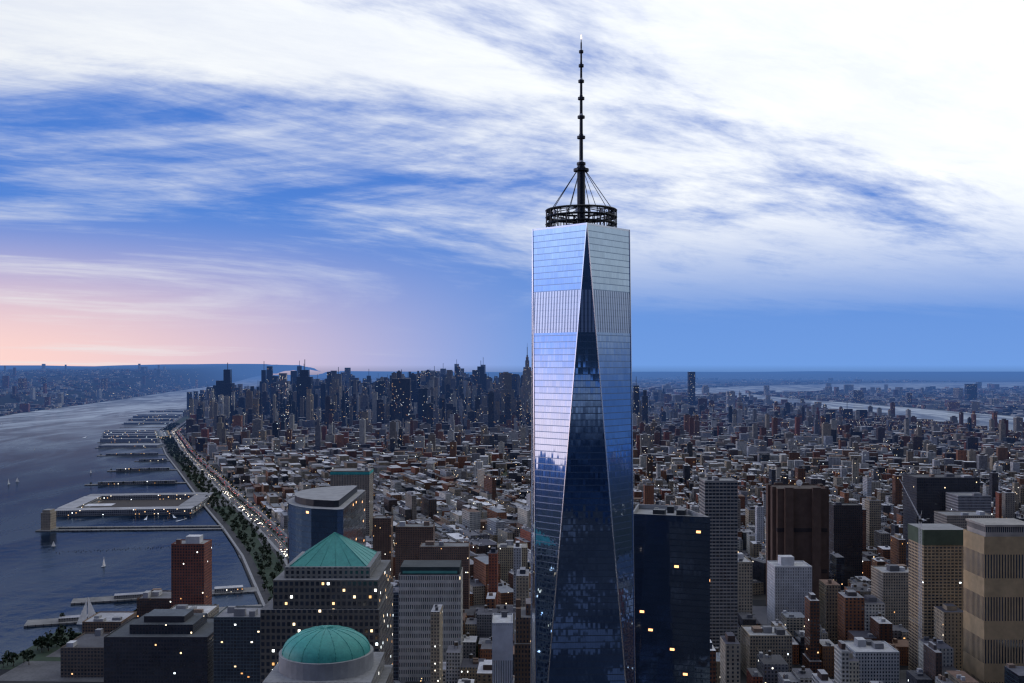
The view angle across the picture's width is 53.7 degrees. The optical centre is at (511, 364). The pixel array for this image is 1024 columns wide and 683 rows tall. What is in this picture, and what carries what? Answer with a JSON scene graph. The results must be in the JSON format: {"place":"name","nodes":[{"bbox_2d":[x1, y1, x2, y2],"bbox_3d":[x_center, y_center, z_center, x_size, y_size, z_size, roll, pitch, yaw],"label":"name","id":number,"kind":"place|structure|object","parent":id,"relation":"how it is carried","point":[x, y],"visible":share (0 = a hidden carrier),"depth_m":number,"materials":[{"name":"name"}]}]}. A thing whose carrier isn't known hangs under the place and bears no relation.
{"place":"outdoors","nodes":[
{"label":"outdoors","id":0,"kind":"place"},
{"bbox_2d":[0,364,317,415],"bbox_3d":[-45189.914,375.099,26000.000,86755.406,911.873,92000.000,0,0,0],"label":"distant shore land","id":1,"kind":"structure","parent":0,"point":[205,375],"depth_m":16924.57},
{"bbox_2d":[0,375,1023,660],"bbox_3d":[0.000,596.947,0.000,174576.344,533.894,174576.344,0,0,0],"label":"river","id":2,"kind":"structure","parent":0,"point":[40,577],"depth_m":2190.06,"materials":[{"name":"blue liquid"}]},
{"bbox_2d":[1,415,186,624],"bbox_3d":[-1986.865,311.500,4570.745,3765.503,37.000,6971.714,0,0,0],"label":"boats","id":3,"kind":"object","parent":2,"relation":"on","point":[83,616],"visible":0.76,"depth_m":1289.37,"materials":[{"name":"white painted hull"},{"name":"white sailcloth"}]},
{"bbox_2d":[24,409,261,627],"bbox_3d":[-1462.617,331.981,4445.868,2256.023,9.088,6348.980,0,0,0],"label":"piers","id":4,"kind":"structure","parent":2,"relation":"in","point":[119,503],"depth_m":2054.04,"materials":[{"name":"grey concrete"}]},
{"bbox_2d":[41,410,242,621],"bbox_3d":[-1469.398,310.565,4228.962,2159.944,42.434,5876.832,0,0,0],"label":"city waterfront","id":5,"kind":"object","parent":4,"relation":"on","point":[195,501],"visible":0.91,"depth_m":2459.00,"materials":[{"name":"grey concrete"}]},
{"bbox_2d":[0,371,1023,682],"bbox_3d":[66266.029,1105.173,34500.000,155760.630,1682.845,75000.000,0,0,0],"label":"ground","id":6,"kind":"structure","parent":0,"point":[758,609],"depth_m":28566.30,"materials":[{"name":"grey"}]},
{"bbox_2d":[0,472,506,668],"bbox_3d":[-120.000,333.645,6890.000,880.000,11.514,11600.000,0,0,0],"label":"parks","id":7,"kind":"structure","parent":6,"relation":"on","point":[39,656],"depth_m":1137.99,"materials":[{"name":"green plant"}]},
{"bbox_2d":[0,422,514,667],"bbox_3d":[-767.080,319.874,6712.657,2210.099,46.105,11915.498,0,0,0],"label":"trees","id":8,"kind":"object","parent":6,"relation":"on","point":[48,641],"visible":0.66,"depth_m":2011.19,"materials":[{"name":"green plant"}]},
{"bbox_2d":[160,416,399,682],"bbox_3d":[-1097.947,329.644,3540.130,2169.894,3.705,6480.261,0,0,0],"label":"highway","id":9,"kind":"structure","parent":6,"relation":"on","point":[250,563],"depth_m":2017.09,"materials":[{"name":"grey asphalt"}]},
{"bbox_2d":[173,429,286,555],"bbox_3d":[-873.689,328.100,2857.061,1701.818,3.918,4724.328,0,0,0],"label":"traffic","id":10,"kind":"object","parent":9,"relation":"on","point":[236,500],"visible":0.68,"depth_m":2403.90,"materials":[{"name":"paint"}]},
{"bbox_2d":[174,428,461,682],"bbox_3d":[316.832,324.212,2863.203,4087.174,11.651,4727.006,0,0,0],"label":"street lamps","id":11,"kind":"object","parent":6,"relation":"on","point":[259,511],"visible":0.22,"depth_m":2393.14,"materials":[{"name":"metal"}]},
{"bbox_2d":[287,485,365,564],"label":"office building","id":12,"kind":"structure","parent":6,"relation":"on","point":[315,516],"depth_m":762.62,"materials":[{"name":"blue glass"}]},
{"bbox_2d":[0,370,1023,682],"bbox_3d":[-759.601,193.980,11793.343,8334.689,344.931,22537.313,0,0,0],"label":"city buildings","id":13,"kind":"structure","parent":6,"relation":"on","point":[748,442],"depth_m":2952.92,"materials":[{"name":"grey concrete"}]},
{"bbox_2d":[288,472,1022,677],"bbox_3d":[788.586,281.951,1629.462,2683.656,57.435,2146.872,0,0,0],"label":"rooftop water tanks","id":14,"kind":"object","parent":13,"relation":"on","point":[716,648],"visible":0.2,"depth_m":1787.18,"materials":[{"name":"brown wood"}]},
{"bbox_2d":[0,364,1023,416],"bbox_3d":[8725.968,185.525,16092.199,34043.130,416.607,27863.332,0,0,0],"label":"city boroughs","id":15,"kind":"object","parent":6,"relation":"on","point":[955,402],"visible":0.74,"depth_m":10740.28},
{"bbox_2d":[61,347,1023,682],"bbox_3d":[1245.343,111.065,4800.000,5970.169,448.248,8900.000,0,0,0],"label":"skyscrapers","id":16,"kind":"structure","parent":6,"relation":"on","point":[183,629],"depth_m":1050.00,"materials":[{"name":"grey concrete"}]},
{"bbox_2d":[279,532,376,680],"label":"building roofs","id":17,"kind":"structure","parent":16,"relation":"on","point":[326,652],"depth_m":499.07,"materials":[{"name":"teal metal"}]},
{"bbox_2d":[530,35,635,682],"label":"skyscraper","id":18,"kind":"structure","parent":6,"relation":"on","point":[582,581],"depth_m":623.42,"materials":[{"name":"blue glass"}]},
{"bbox_2d":[633,504,709,682],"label":"skyscraper","id":19,"kind":"structure","parent":6,"relation":"on","point":[672,585],"depth_m":699.34,"materials":[{"name":"blue glass"}]},
{"bbox_2d":[900,480,929,638],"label":"tower crane","id":20,"kind":"object","parent":6,"relation":"on","point":[922,520],"visible":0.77,"depth_m":1038.84,"materials":[{"name":"white paint"}]},
{"bbox_2d":[0,0,1023,374],"label":"sky","id":21,"kind":"structure","parent":0,"point":[357,185],"materials":[{"name":"blue"}]},
{"bbox_2d":[746,389,1023,415],"bbox_3d":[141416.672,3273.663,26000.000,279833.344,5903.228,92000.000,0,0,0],"label":"long island ground","id":22,"kind":"structure","parent":0,"point":[942,404],"depth_m":10109.68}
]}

